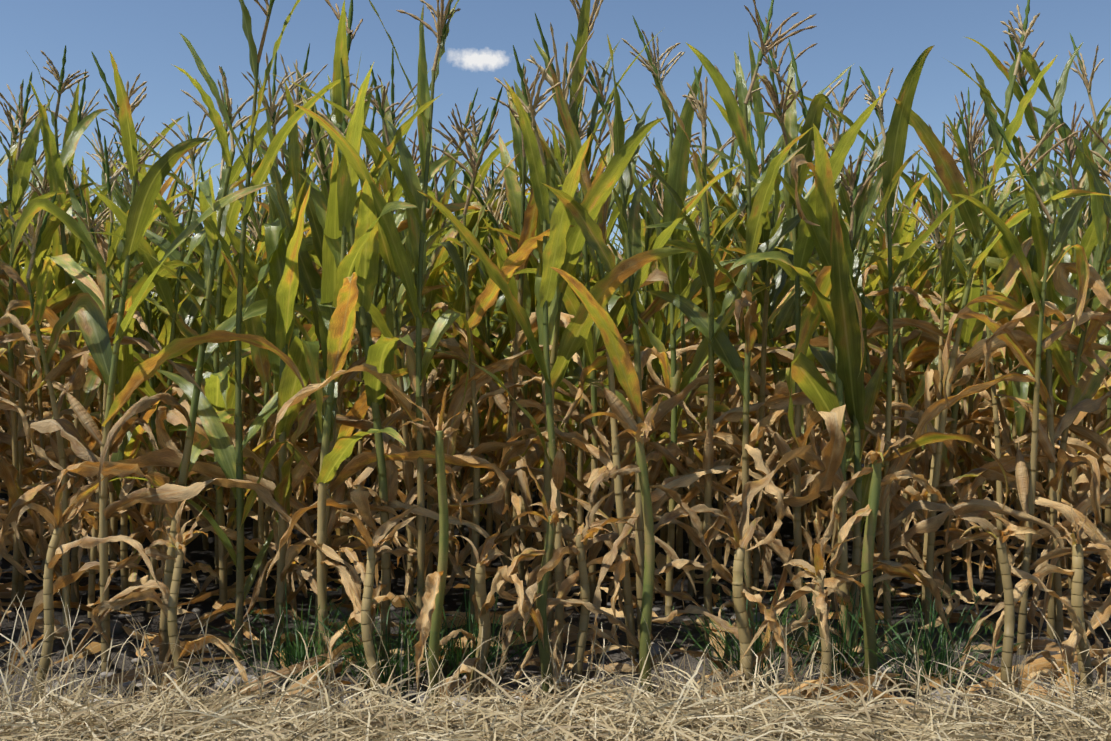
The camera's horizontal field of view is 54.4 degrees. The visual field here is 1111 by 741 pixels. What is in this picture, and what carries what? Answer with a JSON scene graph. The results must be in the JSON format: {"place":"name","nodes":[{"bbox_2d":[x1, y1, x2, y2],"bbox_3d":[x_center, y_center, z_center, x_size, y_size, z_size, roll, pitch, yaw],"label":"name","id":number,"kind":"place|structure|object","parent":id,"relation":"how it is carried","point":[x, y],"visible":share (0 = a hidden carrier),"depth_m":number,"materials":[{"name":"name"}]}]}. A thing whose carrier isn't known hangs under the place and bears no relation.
{"place":"outdoors","nodes":[
{"label":"outdoors","id":0,"kind":"place"},
{"bbox_2d":[228,211,250,258],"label":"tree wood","id":1,"kind":"object","parent":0,"point":[239,224],"depth_m":141.04,"materials":[{"name":"green plant"}]},
{"bbox_2d":[96,177,943,276],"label":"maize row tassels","id":2,"kind":"object","parent":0,"point":[309,229],"depth_m":8.93,"materials":[{"name":"brown plant"}]},
{"bbox_2d":[18,178,1023,297],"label":"maize row tassels","id":3,"kind":"object","parent":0,"point":[250,244],"visible":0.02,"depth_m":8.32,"materials":[{"name":"brown plant"}]},
{"bbox_2d":[0,133,1073,280],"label":"corn tassels","id":4,"kind":"object","parent":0,"point":[314,176],"visible":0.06,"depth_m":7.53,"materials":[{"name":"brown plant"}]},
{"bbox_2d":[0,118,1092,266],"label":"corn tassels","id":5,"kind":"object","parent":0,"point":[977,154],"visible":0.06,"depth_m":6.81,"materials":[{"name":"brown plant"}]},
{"bbox_2d":[0,10,1103,266],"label":"corn tassels","id":6,"kind":"object","parent":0,"point":[1066,150],"visible":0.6,"depth_m":4.62,"materials":[{"name":"brown plant"}]},
{"bbox_2d":[0,395,1110,740],"bbox_3d":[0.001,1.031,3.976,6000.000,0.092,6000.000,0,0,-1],"label":"ground","id":7,"kind":"structure","parent":0,"point":[198,553],"depth_m":4.35,"materials":[{"name":"brown soil"}]},
{"bbox_2d":[39,362,982,485],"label":"corn stalks","id":8,"kind":"object","parent":7,"relation":"on","point":[369,479],"depth_m":9.65,"materials":[{"name":"plant"}]},
{"bbox_2d":[5,214,1018,518],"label":"corn stalks","id":9,"kind":"object","parent":7,"relation":"on","point":[603,430],"depth_m":7.55,"materials":[{"name":"brown plant"}]},
{"bbox_2d":[26,218,1038,467],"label":"corn leaves","id":10,"kind":"object","parent":7,"relation":"on","point":[696,412],"depth_m":10.43,"materials":[{"name":"plant"}]},
{"bbox_2d":[8,215,1059,496],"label":"corn leaves","id":11,"kind":"object","parent":7,"relation":"on","point":[540,395],"depth_m":8.85,"materials":[{"name":"plant"}]},
{"bbox_2d":[33,277,1058,503],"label":"corn stalks","id":12,"kind":"object","parent":7,"relation":"on","point":[778,475],"depth_m":8.30,"materials":[{"name":"plant"}]},
{"bbox_2d":[0,184,1093,508],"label":"corn leaves","id":13,"kind":"object","parent":7,"relation":"on","point":[780,344],"visible":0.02,"depth_m":8.28,"materials":[{"name":"plant"}]},
{"bbox_2d":[7,112,1096,617],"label":"corn stalks","id":14,"kind":"object","parent":7,"relation":"on","point":[17,554],"visible":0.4,"depth_m":4.65,"materials":[{"name":"green plant"}]},
{"bbox_2d":[51,319,1055,492],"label":"corn stalks","id":15,"kind":"object","parent":7,"relation":"on","point":[867,444],"depth_m":9.02,"materials":[{"name":"plant"}]},
{"bbox_2d":[0,0,1110,707],"bbox_3d":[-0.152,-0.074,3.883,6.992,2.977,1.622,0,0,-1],"label":"corn leaves","id":16,"kind":"object","parent":7,"relation":"on","point":[338,292],"visible":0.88,"depth_m":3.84,"materials":[{"name":"green plant"}]},
{"bbox_2d":[0,583,1110,740],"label":"dry grass verge","id":17,"kind":"structure","parent":7,"relation":"on","point":[640,716],"depth_m":2.83,"materials":[{"name":"beige plant"}]},
{"bbox_2d":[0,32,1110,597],"bbox_3d":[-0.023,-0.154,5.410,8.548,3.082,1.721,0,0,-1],"label":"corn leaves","id":18,"kind":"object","parent":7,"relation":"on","point":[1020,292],"visible":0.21,"depth_m":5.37,"materials":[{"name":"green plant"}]},
{"bbox_2d":[0,539,1110,739],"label":"leaf litter","id":19,"kind":"object","parent":7,"relation":"on","point":[660,561],"visible":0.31,"depth_m":3.92,"materials":[{"name":"brown plant"}]},
{"bbox_2d":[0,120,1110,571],"bbox_3d":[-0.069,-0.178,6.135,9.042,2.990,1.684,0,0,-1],"label":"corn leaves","id":20,"kind":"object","parent":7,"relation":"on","point":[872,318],"visible":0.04,"depth_m":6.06,"materials":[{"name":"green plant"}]},
{"bbox_2d":[0,98,1110,540],"bbox_3d":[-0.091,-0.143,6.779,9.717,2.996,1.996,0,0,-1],"label":"corn leaves","id":21,"kind":"object","parent":7,"relation":"on","point":[448,294],"visible":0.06,"depth_m":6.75,"materials":[{"name":"green plant"}]},
{"bbox_2d":[0,602,1110,729],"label":"fallen leaves","id":22,"kind":"object","parent":7,"relation":"on","point":[118,629],"visible":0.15,"depth_m":3.70,"materials":[{"name":"brown plant"}]},
{"bbox_2d":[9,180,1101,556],"bbox_3d":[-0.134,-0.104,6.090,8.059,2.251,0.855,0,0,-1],"label":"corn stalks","id":23,"kind":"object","parent":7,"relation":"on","point":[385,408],"visible":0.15,"depth_m":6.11,"materials":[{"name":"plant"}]},
{"bbox_2d":[0,138,1110,583],"bbox_3d":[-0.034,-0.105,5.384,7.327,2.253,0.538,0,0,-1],"label":"corn stalks","id":24,"kind":"object","parent":7,"relation":"on","point":[570,522],"visible":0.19,"depth_m":5.40,"materials":[{"name":"plant"}]},
{"bbox_2d":[31,430,1092,709],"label":"dried corn stalks","id":25,"kind":"object","parent":7,"relation":"on","point":[743,626],"visible":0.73,"depth_m":3.29,"materials":[{"name":"plant"}]},
{"bbox_2d":[29,215,1097,485],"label":"corn leaves","id":26,"kind":"object","parent":7,"relation":"on","point":[785,365],"depth_m":9.68,"materials":[{"name":"brown plant"}]},
{"bbox_2d":[17,382,1110,715],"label":"dried corn leaves","id":27,"kind":"object","parent":7,"relation":"on","point":[503,576],"visible":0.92,"depth_m":3.30,"materials":[{"name":"beige plant"}]},
{"bbox_2d":[26,63,1104,671],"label":"corn stalks","id":28,"kind":"object","parent":7,"relation":"on","point":[1054,603],"visible":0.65,"depth_m":3.84,"materials":[{"name":"green plant"}]},
{"bbox_2d":[194,570,1031,701],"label":"green weeds","id":29,"kind":"object","parent":7,"relation":"on","point":[300,653],"visible":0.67,"depth_m":3.54,"materials":[{"name":"plant"}]},
{"bbox_2d":[0,43,1110,263],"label":"corn tassels","id":30,"kind":"object","parent":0,"point":[264,220],"visible":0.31,"depth_m":5.35,"materials":[{"name":"brown plant"}]},
{"bbox_2d":[0,88,1110,275],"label":"corn tassels","id":31,"kind":"object","parent":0,"point":[448,138],"visible":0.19,"depth_m":6.06,"materials":[{"name":"brown plant"}]},
{"bbox_2d":[0,0,1110,256],"label":"sky","id":32,"kind":"structure","parent":0,"point":[144,37],"materials":[{"name":"blue"}]},
{"bbox_2d":[9,0,1110,278],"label":"corn tassels","id":33,"kind":"object","parent":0,"point":[443,14],"visible":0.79,"depth_m":3.88,"materials":[{"name":"plant"}]}
]}

